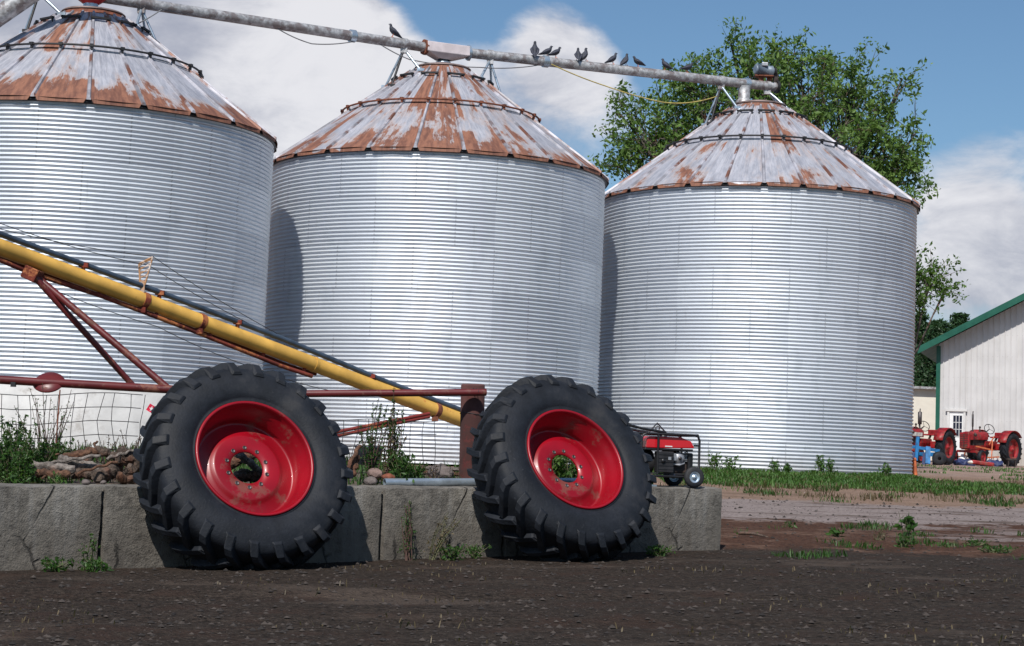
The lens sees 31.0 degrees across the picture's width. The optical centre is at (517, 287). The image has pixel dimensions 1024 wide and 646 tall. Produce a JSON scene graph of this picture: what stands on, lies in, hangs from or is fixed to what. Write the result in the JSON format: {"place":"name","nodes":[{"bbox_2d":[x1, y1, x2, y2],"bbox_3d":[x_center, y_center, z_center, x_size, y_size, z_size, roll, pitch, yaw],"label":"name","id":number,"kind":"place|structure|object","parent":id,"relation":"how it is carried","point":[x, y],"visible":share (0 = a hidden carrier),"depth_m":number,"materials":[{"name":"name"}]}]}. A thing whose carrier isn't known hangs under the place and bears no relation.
{"place":"outdoors","nodes":[
{"label":"outdoors","id":0,"kind":"place"},
{"bbox_2d":[0,448,457,484],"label":"terrace","id":1,"kind":"structure","parent":0,"point":[116,482],"depth_m":16.50,"materials":[{"name":"soil"}]},
{"bbox_2d":[0,414,28,477],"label":"weed","id":2,"kind":"object","parent":1,"relation":"on","point":[19,433],"visible":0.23,"depth_m":15.83,"materials":[{"name":"green plant"}]},
{"bbox_2d":[0,421,31,482],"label":"weed","id":3,"kind":"object","parent":1,"relation":"on","point":[5,457],"visible":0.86,"depth_m":14.88,"materials":[{"name":"green plant"}]},
{"bbox_2d":[8,449,37,483],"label":"weed","id":4,"kind":"object","parent":1,"relation":"on","point":[24,467],"visible":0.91,"depth_m":14.74,"materials":[{"name":"green plant"}]},
{"bbox_2d":[19,422,59,483],"bbox_3d":[-3.959,1.393,15.254,0.341,0.548,0.319,2,-5,0],"label":"weed","id":5,"kind":"object","parent":1,"relation":"on","point":[36,457],"visible":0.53,"depth_m":15.22,"materials":[{"name":"green plant"}]},
{"bbox_2d":[14,399,67,460],"bbox_3d":[-4.126,1.310,16.033,0.394,0.743,0.433,1,-5,12],"label":"weed","id":6,"kind":"object","parent":1,"relation":"on","point":[37,435],"visible":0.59,"depth_m":16.04,"materials":[{"name":"brown plant"}]},
{"bbox_2d":[30,383,73,453],"bbox_3d":[-4.041,1.258,15.998,0.396,0.846,0.340,7,-7,-42],"label":"weed","id":7,"kind":"object","parent":1,"relation":"on","point":[59,433],"visible":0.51,"depth_m":16.00,"materials":[{"name":"brown plant"}]},
{"bbox_2d":[34,468,70,478],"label":"log","id":8,"kind":"object","parent":1,"relation":"on","point":[65,473],"visible":0.9,"depth_m":14.88,"materials":[{"name":"red wood"}]},
{"bbox_2d":[32,460,75,473],"bbox_3d":[-3.778,1.460,14.966,0.396,0.116,0.097,2,-5,0],"label":"log","id":9,"kind":"object","parent":8,"relation":"on","point":[48,465],"visible":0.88,"depth_m":14.94,"materials":[{"name":"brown wood"}]},
{"bbox_2d":[51,454,100,463],"bbox_3d":[-3.623,1.412,15.071,0.429,0.109,0.049,3,-5,-14],"label":"log","id":10,"kind":"object","parent":9,"relation":"on","point":[78,458],"visible":1,"depth_m":15.07,"materials":[{"name":"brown wood"}]},
{"bbox_2d":[46,470,66,483],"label":"weed","id":11,"kind":"object","parent":1,"relation":"on","point":[56,478],"visible":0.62,"depth_m":14.74,"materials":[{"name":"green plant"}]},
{"bbox_2d":[42,436,75,482],"bbox_3d":[-3.874,1.476,15.517,0.321,0.452,0.260,2,-5,0],"label":"weed","id":12,"kind":"object","parent":1,"relation":"on","point":[61,448],"visible":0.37,"depth_m":15.50,"materials":[{"name":"green plant"}]},
{"bbox_2d":[0,390,145,482],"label":"wire fence","id":13,"kind":"object","parent":1,"relation":"on","point":[56,437],"visible":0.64,"depth_m":15.56,"materials":[{"name":"grey metal"}]},
{"bbox_2d":[70,468,94,479],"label":"log","id":14,"kind":"object","parent":1,"relation":"on","point":[84,475],"visible":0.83,"depth_m":15.07,"materials":[{"name":"wood"}]},
{"bbox_2d":[58,454,101,469],"bbox_3d":[-3.593,1.462,15.166,0.375,0.165,0.128,4,-6,-19],"label":"log","id":15,"kind":"object","parent":14,"relation":"on","point":[83,464],"visible":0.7,"depth_m":15.12,"materials":[{"name":"grey wood"}]},
{"bbox_2d":[90,434,118,464],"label":"weed","id":16,"kind":"object","parent":1,"relation":"on","point":[97,460],"visible":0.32,"depth_m":15.99,"materials":[{"name":"green plant"}]},
{"bbox_2d":[91,464,123,483],"bbox_3d":[-3.390,1.534,15.265,0.146,0.178,0.519,2,-5,7],"label":"log","id":17,"kind":"object","parent":1,"relation":"on","point":[106,474],"visible":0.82,"depth_m":15.09,"materials":[{"name":"wood"}]},
{"bbox_2d":[77,461,118,473],"bbox_3d":[-3.405,1.464,14.968,0.327,0.120,0.048,4,-6,-18],"label":"log","id":18,"kind":"object","parent":17,"relation":"on","point":[98,466],"visible":1,"depth_m":14.96,"materials":[{"name":"brown wood"}]},
{"bbox_2d":[115,446,138,471],"bbox_3d":[-3.239,1.440,15.470,0.252,0.220,0.152,5,-6,-26],"label":"log","id":19,"kind":"object","parent":17,"relation":"on","point":[125,460],"visible":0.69,"depth_m":15.41,"materials":[{"name":"wood"}]},
{"bbox_2d":[106,449,133,460],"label":"log","id":20,"kind":"object","parent":19,"relation":"on","point":[109,457],"visible":0.88,"depth_m":15.37,"materials":[{"name":"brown wood"}]},
{"bbox_2d":[119,430,141,448],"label":"weed","id":21,"kind":"object","parent":1,"relation":"on","point":[136,444],"visible":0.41,"depth_m":15.97,"materials":[{"name":"green plant"}]},
{"bbox_2d":[123,463,137,484],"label":"log","id":22,"kind":"object","parent":1,"relation":"on","point":[129,470],"visible":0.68,"depth_m":15.13,"materials":[{"name":"brown wood"}]},
{"bbox_2d":[0,6,277,451],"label":"grain bin","id":23,"kind":"object","parent":1,"relation":"on","point":[119,132],"visible":0.86,"depth_m":27.15,"materials":[{"name":"metal"}]},
{"bbox_2d":[0,0,38,26],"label":"inclined pipe","id":24,"kind":"object","parent":23,"relation":"attached to","point":[10,10],"depth_m":28.58,"materials":[{"name":"metal"}]},
{"bbox_2d":[0,223,460,436],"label":"portable auger","id":25,"kind":"object","parent":1,"relation":"on","point":[40,270],"visible":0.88,"depth_m":20.77,"materials":[{"name":"yellow paint"}]},
{"bbox_2d":[230,453,254,469],"bbox_3d":[-2.330,1.455,15.974,0.496,0.277,0.132,7,-7,-40],"label":"log","id":26,"kind":"object","parent":1,"relation":"on","point":[235,462],"visible":0.27,"depth_m":15.86,"materials":[{"name":"red wood"}]},
{"bbox_2d":[233,468,261,481],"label":"log","id":27,"kind":"object","parent":1,"relation":"on","point":[242,475],"visible":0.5,"depth_m":15.79,"materials":[{"name":"brown wood"}]},
{"bbox_2d":[234,453,261,472],"bbox_3d":[-2.304,1.496,15.771,0.254,0.185,0.088,5,-6,-25],"label":"log","id":28,"kind":"object","parent":27,"relation":"on","point":[249,462],"visible":0.89,"depth_m":15.75,"materials":[{"name":"brown wood"}]},
{"bbox_2d":[0,440,665,485],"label":"grass","id":29,"kind":"structure","parent":1,"relation":"on","point":[258,463],"depth_m":18.87,"materials":[{"name":"green plant"}]},
{"bbox_2d":[305,485,381,562],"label":"concrete block","id":30,"kind":"structure","parent":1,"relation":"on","point":[355,536],"depth_m":15.59,"materials":[{"name":"grey concrete"}]},
{"bbox_2d":[250,419,436,484],"bbox_3d":[-1.534,1.486,16.434,1.860,0.666,0.050,5,-6,-33],"label":"wire fence","id":31,"kind":"object","parent":1,"relation":"on","point":[387,433],"visible":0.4,"depth_m":16.64,"materials":[{"name":"grey metal"}]},
{"bbox_2d":[347,445,361,467],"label":"log","id":32,"kind":"object","parent":1,"relation":"on","point":[353,456],"visible":0.85,"depth_m":16.33,"materials":[{"name":"brown wood"}]},
{"bbox_2d":[350,454,360,476],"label":"log","id":33,"kind":"object","parent":1,"relation":"on","point":[354,467],"visible":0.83,"depth_m":16.35,"materials":[{"name":"red wood"}]},
{"bbox_2d":[355,442,381,464],"bbox_3d":[-1.382,1.546,17.126,0.274,0.208,0.274,2,-5,0],"label":"metal tub","id":34,"kind":"object","parent":1,"relation":"on","point":[360,454],"visible":0.28,"depth_m":17.03,"materials":[{"name":"metal"}]},
{"bbox_2d":[359,398,389,484],"bbox_3d":[-1.301,1.408,16.613,0.304,0.813,0.345,2,-5,0],"label":"weed","id":35,"kind":"object","parent":1,"relation":"on","point":[371,454],"visible":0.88,"depth_m":16.59,"materials":[{"name":"green plant"}]},
{"bbox_2d":[367,468,382,478],"bbox_3d":[-1.273,1.670,16.506,0.140,0.106,0.116,2,-5,0],"label":"stone","id":36,"kind":"object","parent":1,"relation":"on","point":[376,473],"visible":0.83,"depth_m":16.46,"materials":[{"name":"beige stone"}]},
{"bbox_2d":[377,409,406,484],"bbox_3d":[-1.142,1.466,16.644,0.273,0.746,0.336,-1,-6,31],"label":"weed","id":37,"kind":"object","parent":1,"relation":"on","point":[386,467],"visible":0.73,"depth_m":16.62,"materials":[{"name":"green plant"}]},
{"bbox_2d":[388,388,404,475],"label":"weed","id":38,"kind":"object","parent":1,"relation":"on","point":[390,429],"visible":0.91,"depth_m":16.59,"materials":[{"name":"green plant"}]},
{"bbox_2d":[386,449,415,482],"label":"bush","id":39,"kind":"object","parent":1,"relation":"on","point":[401,464],"visible":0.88,"depth_m":16.47,"materials":[{"name":"green plant"}]},
{"bbox_2d":[407,458,427,477],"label":"bush","id":40,"kind":"object","parent":1,"relation":"on","point":[419,472],"visible":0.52,"depth_m":16.68,"materials":[{"name":"green plant"}]},
{"bbox_2d":[359,485,501,559],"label":"concrete block","id":41,"kind":"structure","parent":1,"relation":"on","point":[431,507],"depth_m":16.01,"materials":[{"name":"grey concrete"}]},
{"bbox_2d":[364,476,377,484],"bbox_3d":[-1.291,1.703,16.208,0.126,0.083,0.104,2,-5,0],"label":"stone","id":42,"kind":"object","parent":41,"relation":"on","point":[370,480],"visible":1,"depth_m":16.17,"materials":[{"name":"beige stone"}]},
{"bbox_2d":[383,478,576,485],"bbox_3d":[-0.265,1.774,16.792,2.054,0.131,0.072,5,-6,-27],"label":"steel pipe","id":43,"kind":"object","parent":41,"relation":"on","point":[436,481],"visible":0.52,"depth_m":16.52,"materials":[{"name":"grey metal"}]},
{"bbox_2d":[428,463,453,477],"bbox_3d":[-0.715,1.728,17.192,0.229,0.173,0.209,-2,-7,36],"label":"stone","id":44,"kind":"object","parent":1,"relation":"on","point":[444,471],"visible":0.62,"depth_m":17.13,"materials":[{"name":"beige stone"}]},
{"bbox_2d":[459,384,484,477],"bbox_3d":[-0.432,1.433,17.451,0.247,1.046,0.342,2,-5,0],"label":"fence post","id":45,"kind":"object","parent":1,"relation":"on","point":[472,408],"visible":0.62,"depth_m":17.35,"materials":[{"name":"metal"}]},
{"bbox_2d":[306,388,486,396],"bbox_3d":[-1.440,0.983,17.126,2.316,0.185,0.083,3,-5,-7],"label":"pipe rail","id":46,"kind":"object","parent":45,"relation":"attached to","point":[397,392],"visible":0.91,"depth_m":17.14,"materials":[{"name":"red metal"}]},
{"bbox_2d":[501,537,527,555],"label":"concrete block","id":47,"kind":"structure","parent":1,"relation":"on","point":[509,548],"depth_m":16.41,"materials":[{"name":"grey concrete"}]},
{"bbox_2d":[552,455,565,477],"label":"weed","id":48,"kind":"object","parent":1,"relation":"on","point":[557,463],"visible":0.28,"depth_m":17.75,"materials":[{"name":"green plant"}]},
{"bbox_2d":[559,456,577,477],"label":"weed","id":49,"kind":"object","parent":1,"relation":"on","point":[568,471],"visible":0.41,"depth_m":17.90,"materials":[{"name":"green plant"}]},
{"bbox_2d":[621,485,721,552],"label":"concrete block","id":50,"kind":"structure","parent":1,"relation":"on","point":[685,517],"depth_m":17.48,"materials":[{"name":"grey concrete"}]},
{"bbox_2d":[628,422,703,487],"bbox_3d":[1.310,1.609,17.752,0.840,0.618,0.546,4,-6,-19],"label":"portable generator","id":51,"kind":"object","parent":50,"relation":"on","point":[675,466],"visible":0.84,"depth_m":17.60,"materials":[{"name":"red plastic"}]},
{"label":"log","id":52,"kind":"object","parent":1,"relation":"on","visible":0},
{"bbox_2d":[62,447,98,456],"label":"log","id":53,"kind":"object","parent":52,"relation":"on","point":[85,452],"visible":0.58,"depth_m":15.45,"materials":[{"name":"red wood"}]},
{"bbox_2d":[94,445,115,460],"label":"log","id":54,"kind":"object","parent":53,"relation":"on","point":[105,452],"visible":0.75,"depth_m":15.53,"materials":[{"name":"brown wood"}]},
{"bbox_2d":[0,460,1023,645],"bbox_3d":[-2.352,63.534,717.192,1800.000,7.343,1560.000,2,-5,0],"label":"ground","id":55,"kind":"structure","parent":0,"point":[36,590],"depth_m":12.71,"materials":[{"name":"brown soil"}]},
{"bbox_2d":[0,483,101,570],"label":"concrete block","id":56,"kind":"structure","parent":55,"relation":"on","point":[38,522],"depth_m":14.15,"materials":[{"name":"grey concrete"}]},
{"bbox_2d":[40,556,73,571],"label":"weed","id":57,"kind":"object","parent":55,"relation":"on","point":[57,566],"visible":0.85,"depth_m":13.92,"materials":[{"name":"green plant"}]},
{"bbox_2d":[76,533,100,570],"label":"weed","id":58,"kind":"object","parent":55,"relation":"on","point":[92,547],"visible":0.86,"depth_m":14.18,"materials":[{"name":"green plant"}]},
{"bbox_2d":[81,557,114,571],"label":"weed","id":59,"kind":"object","parent":55,"relation":"on","point":[96,566],"visible":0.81,"depth_m":14.04,"materials":[{"name":"green plant"}]},
{"bbox_2d":[89,484,193,568],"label":"concrete block","id":60,"kind":"structure","parent":55,"relation":"on","point":[129,536],"depth_m":14.51,"materials":[{"name":"grey concrete"}]},
{"bbox_2d":[116,471,127,483],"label":"log","id":61,"kind":"object","parent":60,"relation":"on","point":[121,478],"visible":1,"depth_m":14.92,"materials":[{"name":"brown wood"}]},
{"bbox_2d":[133,363,353,569],"bbox_3d":[-2.189,1.465,14.815,1.757,1.725,1.141,5,-6,-31],"label":"tractor wheel","id":62,"kind":"object","parent":55,"relation":"on","point":[199,500],"visible":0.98,"depth_m":14.64,"materials":[{"name":"rubber"}]},
{"bbox_2d":[397,500,421,560],"bbox_3d":[-0.927,2.088,15.737,0.206,0.532,0.213,-2,-7,39],"label":"weed","id":63,"kind":"object","parent":55,"relation":"on","point":[406,554],"visible":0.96,"depth_m":15.73,"materials":[{"name":"green plant"}]},
{"bbox_2d":[262,62,608,464],"bbox_3d":[-1.484,-0.460,33.198,6.152,7.205,6.152,2,-5,0],"label":"grain bin","id":64,"kind":"object","parent":55,"relation":"on","point":[436,225],"visible":0.8,"depth_m":30.57,"materials":[{"name":"metal"}]},
{"bbox_2d":[19,0,789,125],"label":"overhead conveyor pipe","id":65,"kind":"object","parent":64,"relation":"on","point":[442,52],"visible":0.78,"depth_m":33.32,"materials":[{"name":"metal"}]},
{"bbox_2d":[138,9,538,68],"bbox_3d":[-2.921,-4.209,32.371,8.096,0.576,0.311,5,-6,-30],"label":"electric cable","id":66,"kind":"object","parent":65,"relation":"hanging from","point":[350,42],"visible":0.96,"depth_m":32.42,"materials":[{"name":"black rubber"}]},
{"bbox_2d":[389,23,401,37],"bbox_3d":[-2.183,-4.585,33.008,0.224,0.253,0.169,1,-5,15],"label":"pigeon","id":67,"kind":"object","parent":65,"relation":"on","point":[394,31],"visible":1,"depth_m":32.96,"materials":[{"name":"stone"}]},
{"bbox_2d":[530,41,538,56],"bbox_3d":[0.321,-4.386,34.100,0.174,0.344,0.178,-2,-7,37],"label":"pigeon","id":68,"kind":"object","parent":65,"relation":"on","point":[534,49],"visible":1,"depth_m":34.05,"materials":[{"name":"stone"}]},
{"bbox_2d":[551,64,716,103],"bbox_3d":[2.261,-3.763,34.687,3.500,0.513,0.158,4,-6,-22],"label":"electric cable","id":69,"kind":"object","parent":65,"relation":"hanging from","point":[629,93],"visible":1,"depth_m":34.61,"materials":[{"name":"black rubber"}]},
{"bbox_2d":[753,62,780,93],"bbox_3d":[4.848,-4.064,35.856,0.540,0.557,0.294,4,-5,-16],"label":"electric motor","id":70,"kind":"object","parent":65,"relation":"attached to","point":[762,71],"visible":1,"depth_m":35.80,"materials":[{"name":"grey paint"}]},
{"bbox_2d":[421,512,462,559],"bbox_3d":[-0.649,2.149,15.864,0.344,0.444,0.222,2,-5,0],"label":"weed","id":71,"kind":"object","parent":55,"relation":"on","point":[439,545],"visible":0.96,"depth_m":15.85,"materials":[{"name":"plant"}]},
{"bbox_2d":[439,544,466,560],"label":"weed","id":72,"kind":"object","parent":55,"relation":"on","point":[456,550],"visible":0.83,"depth_m":15.83,"materials":[{"name":"green plant"}]},
{"bbox_2d":[462,543,491,558],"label":"weed","id":73,"kind":"object","parent":55,"relation":"on","point":[473,554],"visible":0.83,"depth_m":15.99,"materials":[{"name":"green plant"}]},
{"bbox_2d":[466,375,656,561],"bbox_3d":[0.400,1.620,16.304,1.758,1.700,1.207,6,-6,-33],"label":"tractor wheel","id":74,"kind":"object","parent":55,"relation":"on","point":[527,431],"visible":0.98,"depth_m":16.08,"materials":[{"name":"rubber"}]},
{"bbox_2d":[644,544,676,555],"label":"weed","id":75,"kind":"object","parent":55,"relation":"on","point":[657,549],"visible":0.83,"depth_m":16.68,"materials":[{"name":"green plant"}]},
{"bbox_2d":[705,450,724,468],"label":"weed","id":76,"kind":"object","parent":55,"relation":"on","point":[715,461],"visible":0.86,"depth_m":31.13,"materials":[{"name":"green plant"}]},
{"bbox_2d":[719,456,741,469],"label":"weed","id":77,"kind":"object","parent":55,"relation":"on","point":[730,466],"visible":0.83,"depth_m":31.14,"materials":[{"name":"green plant"}]},
{"bbox_2d":[738,531,767,537],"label":"broken branch","id":78,"kind":"object","parent":55,"relation":"on","point":[747,533],"visible":1,"depth_m":19.11,"materials":[{"name":"brown plant"}]},
{"bbox_2d":[597,100,919,474],"bbox_3d":[4.544,-0.016,35.316,6.150,7.175,6.150,2,-5,0],"label":"grain bin","id":79,"kind":"object","parent":55,"relation":"on","point":[758,301],"visible":0.89,"depth_m":32.68,"materials":[{"name":"metal"}]},
{"bbox_2d":[587,16,940,208],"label":"leafy tree","id":80,"kind":"object","parent":55,"relation":"on","point":[652,145],"visible":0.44,"depth_m":46.37,"materials":[{"name":"green plant"}]},
{"bbox_2d":[768,457,782,472],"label":"weed","id":81,"kind":"object","parent":55,"relation":"on","point":[775,466],"visible":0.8,"depth_m":31.14,"materials":[{"name":"green plant"}]},
{"bbox_2d":[812,454,825,473],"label":"weed","id":82,"kind":"object","parent":55,"relation":"on","point":[820,464],"visible":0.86,"depth_m":31.16,"materials":[{"name":"green plant"}]},
{"bbox_2d":[825,459,837,474],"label":"weed","id":83,"kind":"object","parent":55,"relation":"on","point":[829,464],"visible":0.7,"depth_m":31.16,"materials":[{"name":"green plant"}]},
{"bbox_2d":[825,526,844,536],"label":"weed","id":84,"kind":"object","parent":55,"relation":"on","point":[834,532],"visible":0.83,"depth_m":19.55,"materials":[{"name":"green plant"}]},
{"bbox_2d":[653,466,1023,506],"bbox_3d":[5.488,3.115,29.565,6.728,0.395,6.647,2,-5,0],"label":"grass","id":85,"kind":"structure","parent":55,"relation":"on","point":[901,479],"depth_m":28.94,"materials":[{"name":"green plant"}]},
{"bbox_2d":[733,520,1023,559],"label":"grass","id":86,"kind":"structure","parent":55,"relation":"on","point":[816,555],"depth_m":18.85,"materials":[{"name":"green plant"}]},
{"bbox_2d":[873,529,889,540],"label":"weed","id":87,"kind":"object","parent":55,"relation":"on","point":[879,538],"visible":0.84,"depth_m":19.33,"materials":[{"name":"green plant"}]},
{"bbox_2d":[878,462,893,475],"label":"weed","id":88,"kind":"object","parent":55,"relation":"on","point":[888,469],"visible":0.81,"depth_m":31.15,"materials":[{"name":"green plant"}]},
{"bbox_2d":[894,533,914,547],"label":"weed","id":89,"kind":"object","parent":55,"relation":"on","point":[903,542],"visible":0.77,"depth_m":18.67,"materials":[{"name":"green plant"}]},
{"bbox_2d":[893,511,919,542],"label":"weed","id":90,"kind":"object","parent":55,"relation":"on","point":[908,521],"visible":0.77,"depth_m":18.94,"materials":[{"name":"green plant"}]},
{"bbox_2d":[912,458,917,474],"bbox_3d":[7.826,3.534,36.356,0.125,0.354,0.110,2,-5,0],"label":"marker post","id":91,"kind":"object","parent":55,"relation":"on","point":[914,468],"visible":0.83,"depth_m":36.32,"materials":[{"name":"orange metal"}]},
{"bbox_2d":[912,386,935,459],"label":"shed","id":92,"kind":"structure","parent":55,"relation":"on","point":[924,400],"depth_m":95.89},
{"bbox_2d":[914,314,935,384],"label":"evergreen tree","id":93,"kind":"object","parent":55,"relation":"on","point":[924,325],"visible":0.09,"depth_m":117.90,"materials":[{"name":"green plant"}]},
{"bbox_2d":[912,436,945,464],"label":"plough","id":94,"kind":"object","parent":55,"relation":"on","point":[927,454],"visible":0.86,"depth_m":61.72,"materials":[{"name":"blue paint"}]},
{"bbox_2d":[913,318,951,386],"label":"evergreen tree","id":95,"kind":"object","parent":55,"relation":"on","point":[937,328],"visible":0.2,"depth_m":111.84,"materials":[{"name":"green plant"}]},
{"bbox_2d":[912,409,956,464],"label":"tractor","id":96,"kind":"object","parent":55,"relation":"on","point":[945,441],"visible":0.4,"depth_m":65.98,"materials":[{"name":"metal"}]},
{"bbox_2d":[913,242,969,358],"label":"leafy tree","id":97,"kind":"object","parent":55,"relation":"on","point":[921,299],"visible":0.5,"depth_m":50.08,"materials":[{"name":"green plant"}]},
{"bbox_2d":[949,312,969,328],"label":"evergreen tree","id":98,"kind":"object","parent":55,"relation":"on","point":[958,319],"visible":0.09,"depth_m":120.03,"materials":[{"name":"green plant"}]},
{"bbox_2d":[953,458,974,465],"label":"tarp bundle","id":99,"kind":"object","parent":55,"relation":"on","point":[960,461],"visible":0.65,"depth_m":67.08,"materials":[{"name":"blue plastic"}]},
{"bbox_2d":[918,293,1023,465],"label":"barn","id":100,"kind":"structure","parent":55,"relation":"on","point":[979,360],"depth_m":77.45,"materials":[{"name":"white"}]},
{"bbox_2d":[946,409,966,457],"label":"door","id":101,"kind":"structure","parent":100,"relation":"in","point":[956,418],"depth_m":77.52,"materials":[{"name":"white paint"}]},
{"bbox_2d":[961,537,990,545],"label":"weed","id":102,"kind":"object","parent":55,"relation":"on","point":[975,543],"visible":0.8,"depth_m":19.01,"materials":[{"name":"green plant"}]},
{"bbox_2d":[952,411,1021,466],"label":"tractor","id":103,"kind":"object","parent":55,"relation":"on","point":[975,444],"visible":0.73,"depth_m":69.58,"materials":[{"name":"metal"}]},
{"bbox_2d":[980,459,1003,466],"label":"tarp bundle","id":104,"kind":"object","parent":55,"relation":"on","point":[997,462],"visible":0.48,"depth_m":67.59,"materials":[{"name":"blue plastic"}]},
{"bbox_2d":[977,544,1018,552],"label":"weed","id":105,"kind":"object","parent":55,"relation":"on","point":[988,547],"visible":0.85,"depth_m":18.40,"materials":[{"name":"green plant"}]},
{"bbox_2d":[0,0,1023,327],"label":"sky","id":106,"kind":"structure","parent":0,"point":[972,91],"materials":[{"name":"blue"}]},
{"bbox_2d":[911,464,1023,480],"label":"grass","id":107,"kind":"structure","parent":0,"point":[990,469],"depth_m":48.21,"materials":[{"name":"green plant"}]},
{"bbox_2d":[968,460,993,466],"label":"mower deck","id":108,"kind":"structure","parent":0,"point":[983,463],"depth_m":66.01,"materials":[{"name":"red metal"}]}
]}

